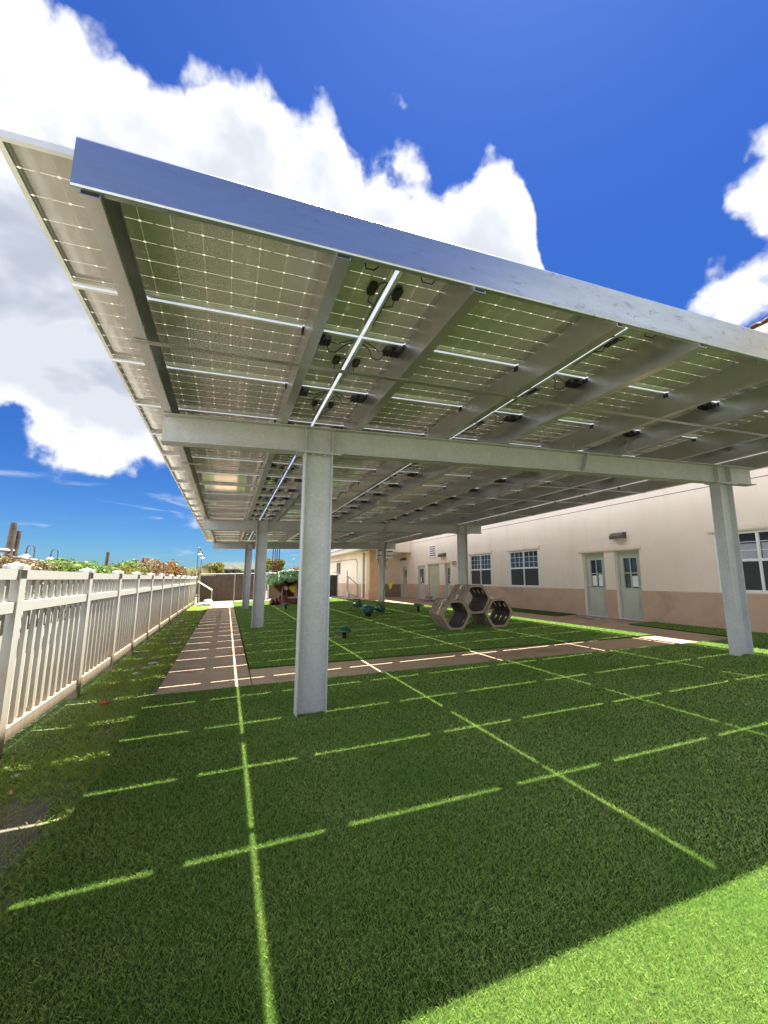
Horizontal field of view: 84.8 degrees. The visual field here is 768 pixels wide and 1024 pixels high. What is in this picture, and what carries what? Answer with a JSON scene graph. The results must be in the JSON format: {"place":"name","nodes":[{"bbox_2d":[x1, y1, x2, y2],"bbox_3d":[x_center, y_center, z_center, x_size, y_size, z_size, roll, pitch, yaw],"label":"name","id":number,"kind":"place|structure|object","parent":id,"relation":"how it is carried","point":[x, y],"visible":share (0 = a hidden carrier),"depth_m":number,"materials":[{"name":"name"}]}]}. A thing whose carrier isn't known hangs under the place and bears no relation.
{"place":"outdoors","nodes":[
{"label":"outdoors","id":0,"kind":"place"},
{"bbox_2d":[0,605,209,920],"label":"lawn","id":1,"kind":"structure","parent":0,"point":[64,703],"depth_m":4.00,"materials":[{"name":"plant"}]},
{"bbox_2d":[0,562,196,757],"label":"white fence","id":2,"kind":"object","parent":1,"relation":"on","point":[114,616],"visible":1,"depth_m":5.12,"materials":[{"name":"plastic"}]},
{"bbox_2d":[197,567,211,603],"bbox_3d":[-10.633,4.393,24.976,0.868,2.276,0.122,4,-10,-20],"label":"hand rail","id":3,"kind":"object","parent":1,"relation":"on","point":[203,585],"visible":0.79,"depth_m":24.92,"materials":[{"name":"white metal"}]},
{"bbox_2d":[0,582,342,874],"bbox_3d":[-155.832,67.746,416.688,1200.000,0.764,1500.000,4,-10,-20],"label":"ground","id":4,"kind":"structure","parent":0,"point":[20,822],"depth_m":2.79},
{"bbox_2d":[22,545,34,558],"bbox_3d":[-17.544,3.186,20.488,0.399,3.186,0.497,-7,-11,37],"label":"street lamp","id":5,"kind":"object","parent":4,"relation":"on","point":[25,554],"visible":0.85,"depth_m":20.66,"materials":[{"name":"white metal"}]},
{"bbox_2d":[0,553,70,650],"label":"dry brush","id":6,"kind":"object","parent":4,"relation":"on","point":[35,565],"visible":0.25,"depth_m":8.34,"materials":[{"name":"brown plant"}]},
{"bbox_2d":[47,549,58,559],"bbox_3d":[-18.599,3.635,23.311,0.497,3.186,0.399,-2,-9,12],"label":"street lamp","id":7,"kind":"object","parent":4,"relation":"on","point":[50,557],"visible":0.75,"depth_m":23.52,"materials":[{"name":"white metal"}]},
{"bbox_2d":[25,557,120,644],"bbox_3d":[-8.584,2.380,11.730,1.734,2.098,6.190,4,-10,-20],"label":"vine hedge","id":8,"kind":"object","parent":4,"relation":"on","point":[75,566],"visible":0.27,"depth_m":10.49,"materials":[{"name":"green plant"}]},
{"bbox_2d":[0,523,164,573],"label":"rusty rail fence","id":9,"kind":"object","parent":4,"relation":"on","point":[13,541],"visible":0.34,"depth_m":8.26,"materials":[{"name":"rusted steel"}]},
{"bbox_2d":[101,563,152,574],"bbox_3d":[-10.541,3.137,16.959,1.668,2.244,6.581,4,-10,-20],"label":"mixed vine","id":10,"kind":"object","parent":4,"relation":"on","point":[126,568],"visible":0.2,"depth_m":17.11,"materials":[{"name":"yellow plant"}]},
{"bbox_2d":[119,558,138,566],"bbox_3d":[-12.004,3.329,19.301,1.249,2.592,3.182,4,-10,-20],"label":"green shrub","id":11,"kind":"object","parent":4,"relation":"on","point":[130,562],"visible":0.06,"depth_m":19.75,"materials":[{"name":"green plant"}]},
{"bbox_2d":[134,557,162,574],"bbox_3d":[-12.878,3.752,22.401,1.594,2.734,4.987,4,-10,-20],"label":"dry shrub","id":12,"kind":"object","parent":4,"relation":"on","point":[155,565],"visible":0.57,"depth_m":22.04,"materials":[{"name":"brown plant"}]},
{"bbox_2d":[155,562,174,575],"bbox_3d":[-16.273,4.971,30.334,1.585,2.812,6.460,4,-10,-20],"label":"orange shrub","id":13,"kind":"object","parent":4,"relation":"on","point":[168,571],"visible":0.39,"depth_m":30.80,"materials":[{"name":"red plant"}]},
{"bbox_2d":[166,559,187,576],"bbox_3d":[-18.981,6.043,38.504,1.535,3.263,6.785,4,-10,-20],"label":"orange shrub","id":14,"kind":"object","parent":4,"relation":"on","point":[181,571],"visible":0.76,"depth_m":36.91,"materials":[{"name":"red plant"}]},
{"bbox_2d":[196,547,201,570],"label":"street lamp","id":15,"kind":"object","parent":4,"relation":"on","point":[199,554],"visible":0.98,"depth_m":41.07,"materials":[{"name":"white metal"}]},
{"bbox_2d":[186,567,215,594],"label":"tall grass clump","id":16,"kind":"object","parent":4,"relation":"on","point":[191,572],"visible":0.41,"depth_m":41.32,"materials":[{"name":"beige plant"}]},
{"bbox_2d":[202,562,211,572],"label":"autumn tree","id":17,"kind":"object","parent":4,"relation":"on","point":[205,566],"visible":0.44,"depth_m":52.75,"materials":[{"name":"orange plant"}]},
{"bbox_2d":[207,561,224,575],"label":"yellow green tree","id":18,"kind":"object","parent":4,"relation":"on","point":[216,568],"visible":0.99,"depth_m":52.01,"materials":[{"name":"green plant"}]},
{"bbox_2d":[207,562,269,590],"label":"green roofed building","id":19,"kind":"structure","parent":4,"relation":"on","point":[233,568],"depth_m":58.18,"materials":[{"name":"metal"}]},
{"bbox_2d":[198,572,337,602],"bbox_3d":[-7.203,4.853,27.093,8.707,2.081,0.106,4,-10,-20],"label":"screen fence","id":20,"kind":"object","parent":4,"relation":"on","point":[226,588],"visible":0.51,"depth_m":26.18,"materials":[{"name":"brown fabric"}]},
{"bbox_2d":[266,558,286,574],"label":"golden tree","id":21,"kind":"object","parent":4,"relation":"on","point":[269,564],"visible":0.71,"depth_m":42.84,"materials":[{"name":"yellow plant"}]},
{"bbox_2d":[330,317,767,632],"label":"school building","id":22,"kind":"structure","parent":4,"relation":"on","point":[651,556],"depth_m":12.05,"materials":[{"name":"beige paint"}]},
{"bbox_2d":[336,562,340,574],"bbox_3d":[-3.409,4.268,31.831,0.070,1.050,1.280,4,-10,-20],"label":"wing window","id":23,"kind":"structure","parent":22,"relation":"in","point":[338,571],"depth_m":31.79,"materials":[{"name":"white glass"}]},
{"bbox_2d":[403,566,406,596],"bbox_3d":[1.346,4.254,25.688,0.121,1.845,0.680,4,-10,-20],"label":"door","id":24,"kind":"structure","parent":22,"relation":"in","point":[405,567],"depth_m":25.85,"materials":[{"name":"green paint"}]},
{"bbox_2d":[418,565,424,598],"bbox_3d":[2.121,3.897,23.444,0.121,1.845,0.920,4,-10,-20],"label":"door","id":25,"kind":"structure","parent":22,"relation":"in","point":[421,568],"depth_m":23.51,"materials":[{"name":"green paint"}]},
{"bbox_2d":[429,564,439,599],"bbox_3d":[2.683,3.686,22.111,0.121,1.845,1.320,4,-10,-20],"label":"door","id":26,"kind":"structure","parent":22,"relation":"in","point":[434,582],"depth_m":22.17,"materials":[{"name":"green paint"}]},
{"bbox_2d":[446,563,450,597],"bbox_3d":[3.226,3.464,20.714,0.121,1.845,0.570,4,-10,-20],"label":"door","id":27,"kind":"structure","parent":22,"relation":"in","point":[448,582],"depth_m":20.86,"materials":[{"name":"green paint"}]},
{"bbox_2d":[470,554,491,585],"bbox_3d":[4.182,2.492,18.091,0.063,1.310,1.600,4,-10,-20],"label":"window","id":28,"kind":"structure","parent":22,"relation":"in","point":[480,565],"depth_m":18.08,"materials":[{"name":"white glass"}]},
{"bbox_2d":[509,549,539,586],"bbox_3d":[5.164,2.080,15.463,0.063,1.300,1.630,4,-10,-20],"label":"window","id":29,"kind":"structure","parent":22,"relation":"in","point":[524,567],"depth_m":15.44,"materials":[{"name":"glass"}]},
{"bbox_2d":[584,552,607,616],"bbox_3d":[6.335,2.143,12.453,0.121,1.860,0.800,4,-10,-20],"label":"door","id":30,"kind":"structure","parent":22,"relation":"in","point":[594,562],"depth_m":12.50,"materials":[{"name":"green paint"}]},
{"bbox_2d":[616,550,643,620],"bbox_3d":[6.727,1.977,11.406,0.121,1.860,0.780,4,-10,-20],"label":"door","id":31,"kind":"structure","parent":22,"relation":"in","point":[628,562],"depth_m":11.45,"materials":[{"name":"green paint"}]},
{"bbox_2d":[714,529,767,592],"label":"window","id":32,"kind":"structure","parent":22,"relation":"in","point":[753,544],"depth_m":8.71,"materials":[{"name":"glass"}]},
{"bbox_2d":[155,602,251,694],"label":"path","id":33,"kind":"structure","parent":0,"point":[220,662],"depth_m":7.51,"materials":[{"name":"concrete"}]},
{"bbox_2d":[0,598,767,1023],"bbox_3d":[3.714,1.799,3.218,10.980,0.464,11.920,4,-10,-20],"label":"turf","id":34,"kind":"structure","parent":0,"point":[192,778],"depth_m":2.11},
{"bbox_2d":[0,0,767,572],"label":"sky","id":35,"kind":"structure","parent":0,"point":[619,145],"materials":[{"name":"blue"}]},
{"bbox_2d":[233,598,654,669],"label":"turf","id":36,"kind":"structure","parent":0,"point":[406,654],"depth_m":9.25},
{"bbox_2d":[266,569,298,604],"bbox_3d":[-4.741,4.020,22.282,3.070,1.939,1.944,4,-10,-20],"label":"tree playhouse","id":37,"kind":"object","parent":36,"relation":"on","point":[284,584],"visible":0.59,"depth_m":21.55,"materials":[{"name":"green plastic"}]},
{"bbox_2d":[337,626,351,638],"bbox_3d":[-0.884,2.706,9.374,0.350,0.295,0.350,4,-10,-20],"label":"mushroom stool","id":38,"kind":"object","parent":36,"relation":"on","point":[344,630],"visible":0.95,"depth_m":9.29,"materials":[{"name":"green plastic"}]},
{"bbox_2d":[350,599,384,616],"bbox_3d":[-0.447,3.360,14.679,1.242,0.586,1.538,4,-10,-20],"label":"spring seesaw","id":39,"kind":"object","parent":36,"relation":"on","point":[368,610],"visible":0.98,"depth_m":14.59,"materials":[{"name":"green plastic"}]},
{"bbox_2d":[0,129,767,717],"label":"solar canopy","id":40,"kind":"object","parent":36,"relation":"on","point":[474,391],"visible":1,"depth_m":3.99,"materials":[{"name":"metal"}]},
{"bbox_2d":[376,550,381,564],"bbox_3d":[-0.189,2.461,21.930,0.421,0.976,0.188,4,-10,-20],"label":"power inverter","id":41,"kind":"object","parent":40,"relation":"hanging from","point":[377,554],"visible":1,"depth_m":21.87,"materials":[{"name":"black plastic"}]},
{"bbox_2d":[382,542,392,568],"bbox_3d":[0.127,2.258,22.155,0.781,1.506,0.338,10,-13,-47],"label":"power inverter","id":42,"kind":"object","parent":40,"relation":"hanging from","point":[388,554],"visible":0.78,"depth_m":22.18,"materials":[{"name":"black plastic"}]},
{"bbox_2d":[383,581,392,601],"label":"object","id":43,"kind":"object","parent":36,"relation":"on","point":[390,584],"visible":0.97,"depth_m":21.19,"materials":[{"name":"yellow plastic"}]},
{"bbox_2d":[412,603,423,611],"bbox_3d":[1.250,3.501,15.356,0.430,0.350,0.430,4,-10,-20],"label":"mushroom stool","id":44,"kind":"object","parent":36,"relation":"on","point":[417,604],"visible":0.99,"depth_m":15.29,"materials":[{"name":"green plastic"}]},
{"bbox_2d":[429,598,470,629],"bbox_3d":[1.660,2.585,10.717,0.760,0.715,0.980,2,-9,-12],"label":"hexagonal climbing tube","id":45,"kind":"object","parent":36,"relation":"on","point":[437,613],"visible":1,"depth_m":10.61,"materials":[{"name":"beige plastic"}]},
{"bbox_2d":[471,597,512,626],"bbox_3d":[2.770,2.589,10.961,0.760,0.715,0.980,2,-9,-12],"label":"hexagonal climbing tube","id":46,"kind":"object","parent":36,"relation":"on","point":[503,610],"visible":0.79,"depth_m":10.79,"materials":[{"name":"beige plastic"}]},
{"bbox_2d":[448,584,490,613],"bbox_3d":[2.206,2.245,10.944,0.760,0.715,0.980,2,-9,-12],"label":"hexagonal climbing tube","id":47,"kind":"object","parent":46,"relation":"on","point":[480,596],"visible":0.89,"depth_m":10.84,"materials":[{"name":"beige plastic"}]},
{"bbox_2d":[235,596,655,635],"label":"walkway","id":48,"kind":"structure","parent":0,"point":[613,623],"depth_m":11.87,"materials":[{"name":"concrete"}]},
{"bbox_2d":[347,570,357,596],"bbox_3d":[-2.015,4.597,26.625,0.737,1.780,0.155,4,-10,-20],"label":"gate railing","id":49,"kind":"object","parent":48,"relation":"on","point":[348,577],"visible":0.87,"depth_m":26.57,"materials":[{"name":"white metal"}]},
{"bbox_2d":[489,606,575,616],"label":"side turf","id":50,"kind":"structure","parent":48,"relation":"on","point":[541,612],"depth_m":13.76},
{"bbox_2d":[577,616,600,618],"bbox_3d":[5.866,3.016,12.023,0.328,0.069,0.845,4,-10,-20],"label":"crumpled mat","id":51,"kind":"object","parent":48,"relation":"on","point":[590,617],"visible":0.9,"depth_m":11.88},
{"bbox_2d":[249,625,727,684],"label":"cross path","id":52,"kind":"structure","parent":0,"point":[359,667],"depth_m":7.07,"materials":[{"name":"concrete"}]}
]}

